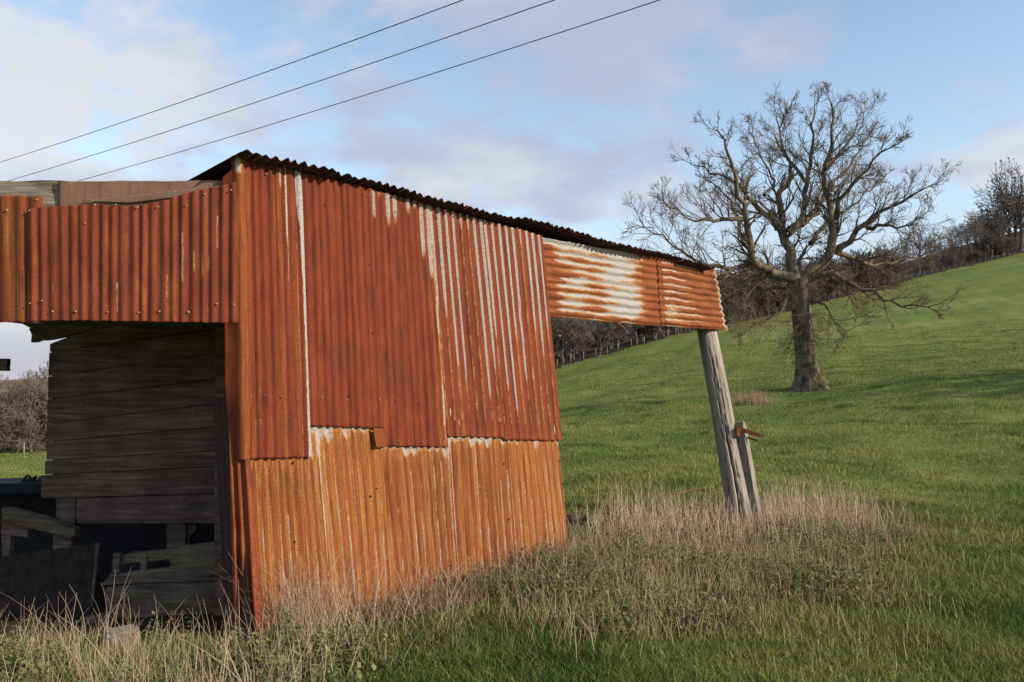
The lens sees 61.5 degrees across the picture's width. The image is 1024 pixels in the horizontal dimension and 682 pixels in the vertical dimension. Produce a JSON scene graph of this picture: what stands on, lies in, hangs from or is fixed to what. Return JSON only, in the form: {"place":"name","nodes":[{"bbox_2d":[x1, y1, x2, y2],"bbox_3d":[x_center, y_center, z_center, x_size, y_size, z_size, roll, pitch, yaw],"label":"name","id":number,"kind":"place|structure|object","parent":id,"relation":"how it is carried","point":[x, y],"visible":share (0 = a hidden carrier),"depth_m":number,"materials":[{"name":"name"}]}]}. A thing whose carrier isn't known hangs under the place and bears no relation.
{"place":"outdoors","nodes":[
{"label":"outdoors","id":0,"kind":"place"},
{"bbox_2d":[0,490,1023,681],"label":"grass","id":1,"kind":"structure","parent":0,"point":[991,654],"depth_m":5.78,"materials":[{"name":"plant"}]},
{"bbox_2d":[0,230,1023,681],"bbox_3d":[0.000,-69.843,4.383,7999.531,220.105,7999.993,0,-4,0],"label":"ground","id":2,"kind":"structure","parent":0,"point":[992,290],"depth_m":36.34,"materials":[{"name":"plant"}]},
{"bbox_2d":[0,380,23,448],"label":"bare tree","id":3,"kind":"object","parent":2,"relation":"on","point":[6,403],"visible":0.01,"depth_m":77.42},
{"bbox_2d":[0,373,43,451],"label":"bare tree","id":4,"kind":"object","parent":2,"relation":"on","point":[2,404],"visible":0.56,"depth_m":69.32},
{"bbox_2d":[0,396,45,453],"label":"bare tree","id":5,"kind":"object","parent":2,"relation":"on","point":[11,421],"visible":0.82,"depth_m":68.18,"materials":[{"name":"plant"}]},
{"bbox_2d":[0,379,46,451],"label":"bare tree","id":6,"kind":"object","parent":2,"relation":"on","point":[9,402],"visible":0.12,"depth_m":71.64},
{"bbox_2d":[0,442,46,456],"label":"wire fence","id":7,"kind":"object","parent":2,"relation":"on","point":[24,449],"visible":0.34,"depth_m":63.59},
{"bbox_2d":[2,387,45,447],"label":"bare tree","id":8,"kind":"object","parent":2,"relation":"on","point":[40,433],"visible":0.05,"depth_m":74.16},
{"bbox_2d":[1,363,48,445],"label":"bare tree","id":9,"kind":"object","parent":2,"relation":"on","point":[20,388],"visible":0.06,"depth_m":76.56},
{"bbox_2d":[0,371,51,452],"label":"bare tree","id":10,"kind":"object","parent":2,"relation":"on","point":[31,415],"visible":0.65,"depth_m":69.10,"materials":[{"name":"plant"}]},
{"bbox_2d":[1,360,50,447],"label":"bare tree","id":11,"kind":"object","parent":2,"relation":"on","point":[45,377],"visible":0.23,"depth_m":71.55,"materials":[{"name":"plant"}]},
{"bbox_2d":[25,391,51,442],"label":"bare tree","id":12,"kind":"object","parent":2,"relation":"on","point":[39,412],"visible":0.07,"depth_m":69.91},
{"bbox_2d":[1,506,80,555],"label":"trestle","id":13,"kind":"object","parent":2,"relation":"on","point":[15,521],"visible":0.8,"depth_m":7.03,"materials":[{"name":"grey wood"}]},
{"bbox_2d":[0,543,99,618],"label":"leaning panel","id":14,"kind":"object","parent":2,"relation":"on","point":[42,577],"visible":0.9,"depth_m":6.89,"materials":[{"name":"brown wood"}]},
{"bbox_2d":[56,614,113,622],"bbox_3d":[-3.820,2.223,6.604,1.500,0.234,0.078,0,-4,0],"label":"fallen plank","id":15,"kind":"object","parent":2,"relation":"on","point":[97,619],"visible":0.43,"depth_m":6.58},
{"bbox_2d":[106,624,141,654],"bbox_3d":[-2.626,2.157,5.831,0.240,0.420,0.170,-3,2,-29],"label":"concrete block","id":16,"kind":"object","parent":2,"relation":"on","point":[118,636],"depth_m":5.77,"materials":[{"name":"concrete"}]},
{"bbox_2d":[82,542,219,619],"bbox_3d":[-2.786,2.000,6.793,1.114,0.868,0.358,0,-4,0],"label":"wooden crate","id":17,"kind":"object","parent":2,"relation":"on","point":[185,574],"visible":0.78,"depth_m":6.66,"materials":[{"name":"grey wood"}]},
{"bbox_2d":[0,569,420,681],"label":"long grass","id":18,"kind":"structure","parent":2,"relation":"on","point":[164,652],"depth_m":5.18,"materials":[{"name":"plant"}]},
{"bbox_2d":[0,602,461,681],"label":"front nettles","id":19,"kind":"object","parent":2,"relation":"on","point":[323,653],"visible":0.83,"depth_m":5.24,"materials":[{"name":"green plant"}]},
{"bbox_2d":[1,0,462,161],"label":"overhead cable","id":20,"kind":"object","parent":2,"relation":"on","point":[258,74],"visible":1,"depth_m":22.00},
{"bbox_2d":[8,0,553,180],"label":"overhead cable","id":21,"kind":"object","parent":2,"relation":"on","point":[314,82],"visible":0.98,"depth_m":21.85,"materials":[{"name":"metal"}]},
{"bbox_2d":[2,579,607,681],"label":"dry tufts","id":22,"kind":"object","parent":2,"relation":"on","point":[312,645],"visible":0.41,"depth_m":5.51,"materials":[{"name":"plant"}]},
{"bbox_2d":[211,544,422,643],"bbox_3d":[-1.356,1.750,5.931,1.508,0.678,1.694,0,-4,0],"label":"straw clump","id":23,"kind":"object","parent":2,"relation":"on","point":[298,618],"visible":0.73,"depth_m":6.03,"materials":[{"name":"plant"}]},
{"bbox_2d":[79,0,659,180],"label":"overhead cable","id":24,"kind":"object","parent":2,"relation":"on","point":[402,83],"visible":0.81,"depth_m":22.07,"materials":[{"name":"metal"}]},
{"bbox_2d":[0,149,751,641],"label":"barn","id":25,"kind":"structure","parent":2,"relation":"on","point":[254,357],"depth_m":7.01,"materials":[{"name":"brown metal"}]},
{"bbox_2d":[0,358,10,370],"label":"hanging board","id":26,"kind":"object","parent":25,"relation":"attached to","point":[5,363],"visible":1,"depth_m":6.90,"materials":[{"name":"brown wood"}]},
{"bbox_2d":[22,475,40,481],"bbox_3d":[-4.513,1.302,8.100,0.187,0.091,0.050,0,-4,0],"label":"hand tool","id":27,"kind":"object","parent":25,"relation":"on","point":[32,479],"visible":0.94,"depth_m":8.08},
{"bbox_2d":[345,578,530,622],"bbox_3d":[-0.541,2.051,6.848,0.424,0.068,1.646,-3,-5,41],"label":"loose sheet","id":28,"kind":"object","parent":2,"relation":"on","point":[412,615],"visible":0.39,"depth_m":6.62,"materials":[{"name":"metal"}]},
{"bbox_2d":[213,519,665,645],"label":"wall brambles","id":29,"kind":"object","parent":2,"relation":"on","point":[468,596],"depth_m":6.85,"materials":[{"name":"plant"}]},
{"bbox_2d":[457,575,473,591],"bbox_3d":[-0.391,2.108,7.245,0.113,0.273,0.322,-3,-5,41],"label":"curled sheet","id":30,"kind":"object","parent":2,"relation":"on","point":[464,577],"visible":0.14,"depth_m":7.23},
{"bbox_2d":[257,511,698,643],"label":"wall stems","id":31,"kind":"object","parent":2,"relation":"on","point":[507,568],"visible":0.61,"depth_m":6.93,"materials":[{"name":"plant"}]},
{"bbox_2d":[434,533,679,609],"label":"wall nettles","id":32,"kind":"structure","parent":2,"relation":"on","point":[565,574],"depth_m":7.31,"materials":[{"name":"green plant"}]},
{"bbox_2d":[550,316,566,355],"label":"tree","id":33,"kind":"object","parent":2,"relation":"on","point":[559,324],"visible":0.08,"depth_m":105.88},
{"bbox_2d":[551,317,567,356],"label":"tree","id":34,"kind":"object","parent":2,"relation":"on","point":[554,330],"visible":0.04,"depth_m":104.23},
{"bbox_2d":[553,343,569,360],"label":"thorn bush","id":35,"kind":"object","parent":2,"relation":"on","point":[559,350],"visible":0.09,"depth_m":120.00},
{"bbox_2d":[550,317,596,362],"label":"tree","id":36,"kind":"object","parent":2,"relation":"on","point":[570,324],"visible":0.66,"depth_m":105.50,"materials":[{"name":"plant"}]},
{"bbox_2d":[551,319,596,357],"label":"tree","id":37,"kind":"object","parent":2,"relation":"on","point":[577,344],"visible":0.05,"depth_m":118.47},
{"bbox_2d":[555,318,593,358],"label":"tree","id":38,"kind":"object","parent":2,"relation":"on","point":[568,341],"visible":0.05,"depth_m":115.25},
{"bbox_2d":[554,318,597,359],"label":"tree","id":39,"kind":"object","parent":2,"relation":"on","point":[580,344],"visible":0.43,"depth_m":109.72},
{"bbox_2d":[566,513,596,525],"bbox_3d":[0.696,2.116,10.133,0.633,0.198,0.184,-2,-4,30],"label":"old timber","id":40,"kind":"object","parent":2,"relation":"on","point":[581,517],"visible":0.29,"depth_m":10.02,"materials":[{"name":"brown wood"}]},
{"bbox_2d":[568,523,599,531],"bbox_3d":[0.671,2.188,9.931,0.739,0.207,0.163,-2,-4,26],"label":"old timber","id":41,"kind":"object","parent":2,"relation":"on","point":[575,524],"visible":0.14,"depth_m":9.81,"materials":[{"name":"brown wood"}]},
{"bbox_2d":[572,322,598,353],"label":"thorn bush","id":42,"kind":"object","parent":2,"relation":"on","point":[594,345],"visible":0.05,"depth_m":125.50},
{"bbox_2d":[578,319,623,354],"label":"tree","id":43,"kind":"object","parent":2,"relation":"on","point":[604,333],"visible":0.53,"depth_m":112.89,"materials":[{"name":"plant"}]},
{"bbox_2d":[583,320,633,347],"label":"tree","id":44,"kind":"object","parent":2,"relation":"on","point":[626,336],"visible":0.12,"depth_m":121.26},
{"bbox_2d":[597,321,633,348],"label":"tree","id":45,"kind":"object","parent":2,"relation":"on","point":[626,325],"visible":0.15,"depth_m":121.02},
{"bbox_2d":[631,325,645,342],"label":"tree","id":46,"kind":"object","parent":2,"relation":"on","point":[640,332],"visible":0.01,"depth_m":125.66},
{"bbox_2d":[623,323,660,344],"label":"tree","id":47,"kind":"object","parent":2,"relation":"on","point":[637,326],"visible":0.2,"depth_m":124.62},
{"bbox_2d":[634,326,662,338],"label":"thorn bush","id":48,"kind":"object","parent":2,"relation":"on","point":[648,330],"visible":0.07,"depth_m":126.25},
{"bbox_2d":[637,325,664,339],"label":"thorn bush","id":49,"kind":"object","parent":2,"relation":"on","point":[654,333],"visible":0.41,"depth_m":125.19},
{"bbox_2d":[668,488,698,495],"bbox_3d":[2.639,2.332,13.273,0.835,0.088,0.038,3,-5,-41],"label":"iron bar","id":50,"kind":"object","parent":2,"relation":"on","point":[684,491],"visible":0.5,"depth_m":13.29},
{"bbox_2d":[476,486,961,662],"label":"dark brambles","id":51,"kind":"object","parent":2,"relation":"on","point":[743,539],"visible":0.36,"depth_m":8.06,"materials":[{"name":"plant"}]},
{"bbox_2d":[476,501,964,652],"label":"nettles","id":52,"kind":"object","parent":2,"relation":"on","point":[818,580],"visible":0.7,"depth_m":7.37,"materials":[{"name":"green plant"}]},
{"bbox_2d":[716,268,735,289],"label":"thorn bush","id":53,"kind":"object","parent":2,"relation":"on","point":[723,277],"visible":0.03,"depth_m":149.62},
{"bbox_2d":[715,270,742,316],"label":"thorn bush","id":54,"kind":"object","parent":2,"relation":"on","point":[719,278],"visible":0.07,"depth_m":146.90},
{"bbox_2d":[720,285,740,317],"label":"thorn bush","id":55,"kind":"object","parent":2,"relation":"on","point":[723,303],"visible":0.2,"depth_m":143.03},
{"bbox_2d":[720,278,743,319],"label":"tree","id":56,"kind":"object","parent":2,"relation":"on","point":[739,295],"visible":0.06,"depth_m":145.28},
{"bbox_2d":[724,283,758,318],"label":"tree","id":57,"kind":"object","parent":2,"relation":"on","point":[744,297],"visible":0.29,"depth_m":146.14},
{"bbox_2d":[466,483,1019,672],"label":"dead weeds","id":58,"kind":"object","parent":2,"relation":"on","point":[751,549],"visible":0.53,"depth_m":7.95,"materials":[{"name":"plant"}]},
{"bbox_2d":[731,272,759,313],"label":"tree","id":59,"kind":"object","parent":2,"relation":"on","point":[742,288],"visible":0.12,"depth_m":148.46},
{"bbox_2d":[728,270,767,310],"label":"thorn bush","id":60,"kind":"object","parent":2,"relation":"on","point":[752,294],"visible":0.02,"depth_m":151.74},
{"bbox_2d":[736,420,762,521],"bbox_3d":[2.996,1.647,10.840,0.337,1.284,0.204,0,-4,0],"label":"gate post","id":61,"kind":"object","parent":2,"relation":"on","point":[742,431],"visible":0.94,"depth_m":10.83,"materials":[{"name":"grey wood"}]},
{"bbox_2d":[730,268,781,317],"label":"thorn bush","id":62,"kind":"object","parent":2,"relation":"on","point":[763,286],"visible":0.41,"depth_m":150.47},
{"bbox_2d":[731,389,780,406],"bbox_3d":[10.310,2.545,38.018,2.882,0.845,3.026,-2,-4,29],"label":"rush tuft","id":63,"kind":"object","parent":2,"relation":"on","point":[756,398],"visible":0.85,"depth_m":37.72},
{"bbox_2d":[561,469,956,564],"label":"dry stems","id":64,"kind":"object","parent":2,"relation":"on","point":[787,512],"visible":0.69,"depth_m":10.42,"materials":[{"name":"plant"}]},
{"bbox_2d":[738,256,779,314],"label":"tree","id":65,"kind":"object","parent":2,"relation":"on","point":[756,276],"visible":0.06,"depth_m":157.67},
{"bbox_2d":[755,297,767,315],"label":"thorn bush","id":66,"kind":"object","parent":2,"relation":"on","point":[763,307],"visible":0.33,"depth_m":153.13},
{"bbox_2d":[751,279,784,309],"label":"tree","id":67,"kind":"object","parent":2,"relation":"on","point":[772,294],"visible":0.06,"depth_m":155.94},
{"bbox_2d":[774,257,782,269],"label":"tree","id":68,"kind":"object","parent":2,"relation":"on","point":[779,266],"visible":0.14,"depth_m":193.39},
{"bbox_2d":[770,270,789,308],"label":"thorn bush","id":69,"kind":"object","parent":2,"relation":"on","point":[779,302],"visible":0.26,"depth_m":158.70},
{"bbox_2d":[556,250,1020,368],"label":"wire fence","id":70,"kind":"object","parent":2,"relation":"on","point":[750,315],"visible":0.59,"depth_m":131.86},
{"bbox_2d":[762,251,818,272],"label":"tree","id":71,"kind":"object","parent":2,"relation":"on","point":[782,258],"visible":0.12,"depth_m":174.82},
{"bbox_2d":[559,365,1023,642],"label":"tussocks","id":72,"kind":"object","parent":2,"relation":"on","point":[703,487],"visible":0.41,"depth_m":14.68,"materials":[{"name":"green plant"}]},
{"bbox_2d":[618,80,975,392],"bbox_3d":[13.596,-5.289,42.317,17.673,16.198,9.049,0,-4,0],"label":"bare tree","id":73,"kind":"object","parent":2,"relation":"on","point":[808,377],"visible":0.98,"depth_m":41.82,"materials":[{"name":"brown plant"}]},
{"bbox_2d":[782,258,822,297],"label":"thorn bush","id":74,"kind":"object","parent":2,"relation":"on","point":[802,272],"visible":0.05,"depth_m":171.31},
{"bbox_2d":[808,280,818,299],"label":"tree","id":75,"kind":"object","parent":2,"relation":"on","point":[812,289],"visible":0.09,"depth_m":165.95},
{"bbox_2d":[808,280,821,298],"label":"tree","id":76,"kind":"object","parent":2,"relation":"on","point":[815,288],"visible":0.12,"depth_m":166.18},
{"bbox_2d":[802,263,829,298],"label":"tree","id":77,"kind":"object","parent":2,"relation":"on","point":[819,280],"visible":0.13,"depth_m":170.44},
{"bbox_2d":[811,272,825,303],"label":"thorn bush","id":78,"kind":"object","parent":2,"relation":"on","point":[818,288],"visible":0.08,"depth_m":170.66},
{"bbox_2d":[806,253,844,298],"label":"thorn bush","id":79,"kind":"object","parent":2,"relation":"on","point":[832,282],"visible":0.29,"depth_m":173.88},
{"bbox_2d":[822,258,844,294],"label":"tree","id":80,"kind":"object","parent":2,"relation":"on","point":[830,277],"visible":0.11,"depth_m":175.37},
{"bbox_2d":[815,246,857,298],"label":"thorn bush","id":81,"kind":"object","parent":2,"relation":"on","point":[851,268],"visible":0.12,"depth_m":178.37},
{"bbox_2d":[826,259,855,295],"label":"thorn bush","id":82,"kind":"object","parent":2,"relation":"on","point":[841,272],"visible":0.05,"depth_m":181.24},
{"bbox_2d":[843,251,879,285],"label":"thorn bush","id":83,"kind":"object","parent":2,"relation":"on","point":[861,265],"visible":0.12,"depth_m":189.52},
{"bbox_2d":[845,249,882,285],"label":"thorn bush","id":84,"kind":"object","parent":2,"relation":"on","point":[858,263],"visible":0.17,"depth_m":189.10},
{"bbox_2d":[847,248,882,287],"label":"thorn bush","id":85,"kind":"object","parent":2,"relation":"on","point":[865,273],"visible":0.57,"depth_m":185.84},
{"bbox_2d":[715,523,1021,681],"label":"scattered stalks","id":86,"kind":"object","parent":2,"relation":"on","point":[883,607],"visible":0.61,"depth_m":6.38,"materials":[{"name":"plant"}]},
{"bbox_2d":[869,251,895,285],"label":"thorn bush","id":87,"kind":"object","parent":2,"relation":"on","point":[882,276],"visible":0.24,"depth_m":193.57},
{"bbox_2d":[876,252,893,284],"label":"thorn bush","id":88,"kind":"object","parent":2,"relation":"on","point":[886,257],"visible":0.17,"depth_m":194.56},
{"bbox_2d":[870,246,904,283],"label":"thorn bush","id":89,"kind":"object","parent":2,"relation":"on","point":[891,261],"visible":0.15,"depth_m":199.79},
{"bbox_2d":[879,243,907,282],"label":"thorn bush","id":90,"kind":"object","parent":2,"relation":"on","point":[895,255],"visible":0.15,"depth_m":202.93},
{"bbox_2d":[887,250,918,278],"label":"tree","id":91,"kind":"object","parent":2,"relation":"on","point":[905,267],"visible":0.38,"depth_m":199.22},
{"bbox_2d":[889,234,926,276],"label":"hedge tree","id":92,"kind":"object","parent":2,"relation":"on","point":[913,251],"visible":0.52,"depth_m":211.04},
{"bbox_2d":[891,216,946,273],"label":"hedge tree","id":93,"kind":"object","parent":2,"relation":"on","point":[919,236],"visible":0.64,"depth_m":226.64,"materials":[{"name":"plant"}]},
{"bbox_2d":[915,234,952,271],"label":"hedge tree","id":94,"kind":"object","parent":2,"relation":"on","point":[930,248],"visible":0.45,"depth_m":224.35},
{"bbox_2d":[925,239,955,270],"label":"hedge tree","id":95,"kind":"object","parent":2,"relation":"on","point":[938,258],"visible":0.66,"depth_m":219.19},
{"bbox_2d":[933,241,960,265],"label":"hedge tree","id":96,"kind":"object","parent":2,"relation":"on","point":[944,247],"visible":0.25,"depth_m":241.54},
{"bbox_2d":[940,251,958,267],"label":"thorn bush","id":97,"kind":"object","parent":2,"relation":"on","point":[942,258],"visible":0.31,"depth_m":234.36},
{"bbox_2d":[945,253,958,268],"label":"thorn bush","id":98,"kind":"object","parent":2,"relation":"on","point":[951,260],"visible":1,"depth_m":217.49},
{"bbox_2d":[937,226,972,262],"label":"hedge tree","id":99,"kind":"object","parent":2,"relation":"on","point":[952,242],"visible":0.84,"depth_m":227.84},
{"bbox_2d":[950,222,971,259],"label":"hedge tree","id":100,"kind":"object","parent":2,"relation":"on","point":[958,241],"visible":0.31,"depth_m":264.01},
{"bbox_2d":[943,211,991,262],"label":"hedge tree","id":101,"kind":"object","parent":2,"relation":"on","point":[966,231],"visible":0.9,"depth_m":239.74,"materials":[{"name":"plant"}]},
{"bbox_2d":[953,209,991,245],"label":"hedge tree","id":102,"kind":"object","parent":2,"relation":"on","point":[973,227],"visible":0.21,"depth_m":255.97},
{"bbox_2d":[965,247,983,262],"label":"thorn bush","id":103,"kind":"object","parent":2,"relation":"on","point":[975,253],"visible":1,"depth_m":232.74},
{"bbox_2d":[971,239,987,259],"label":"thorn bush","id":104,"kind":"object","parent":2,"relation":"on","point":[980,249],"visible":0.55,"depth_m":242.15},
{"bbox_2d":[958,218,1005,259],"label":"hedge tree","id":105,"kind":"object","parent":2,"relation":"on","point":[984,229],"visible":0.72,"depth_m":241.66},
{"bbox_2d":[961,205,1006,256],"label":"hedge tree","id":106,"kind":"object","parent":2,"relation":"on","point":[984,225],"visible":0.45,"depth_m":250.73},
{"bbox_2d":[972,229,1007,258],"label":"tree","id":107,"kind":"object","parent":2,"relation":"on","point":[988,236],"visible":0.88,"depth_m":240.72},
{"bbox_2d":[973,216,1012,254],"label":"ivy tree","id":108,"kind":"object","parent":2,"relation":"on","point":[997,253],"visible":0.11,"depth_m":254.02,"materials":[{"name":"green plant"}]},
{"bbox_2d":[969,180,1023,251],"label":"hedge tree","id":109,"kind":"object","parent":2,"relation":"on","point":[992,208],"visible":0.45,"depth_m":255.86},
{"bbox_2d":[969,205,1023,255],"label":"hedge tree","id":110,"kind":"object","parent":2,"relation":"on","point":[995,223],"visible":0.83,"depth_m":247.31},
{"bbox_2d":[980,160,1023,249],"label":"hedge tree","id":111,"kind":"object","parent":2,"relation":"on","point":[1007,210],"visible":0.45,"depth_m":255.97,"materials":[{"name":"plant"}]},
{"bbox_2d":[982,157,1023,250],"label":"hedge tree","id":112,"kind":"object","parent":2,"relation":"on","point":[1016,202],"visible":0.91,"depth_m":251.05,"materials":[{"name":"plant"}]},
{"bbox_2d":[991,234,1017,254],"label":"tree","id":113,"kind":"object","parent":2,"relation":"on","point":[1002,241],"visible":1,"depth_m":238.15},
{"bbox_2d":[1001,234,1023,255],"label":"tree","id":114,"kind":"object","parent":2,"relation":"on","point":[1010,238],"visible":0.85,"depth_m":238.54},
{"bbox_2d":[0,0,1023,379],"label":"sky","id":115,"kind":"structure","parent":0,"point":[555,129],"materials":[{"name":"blue"}]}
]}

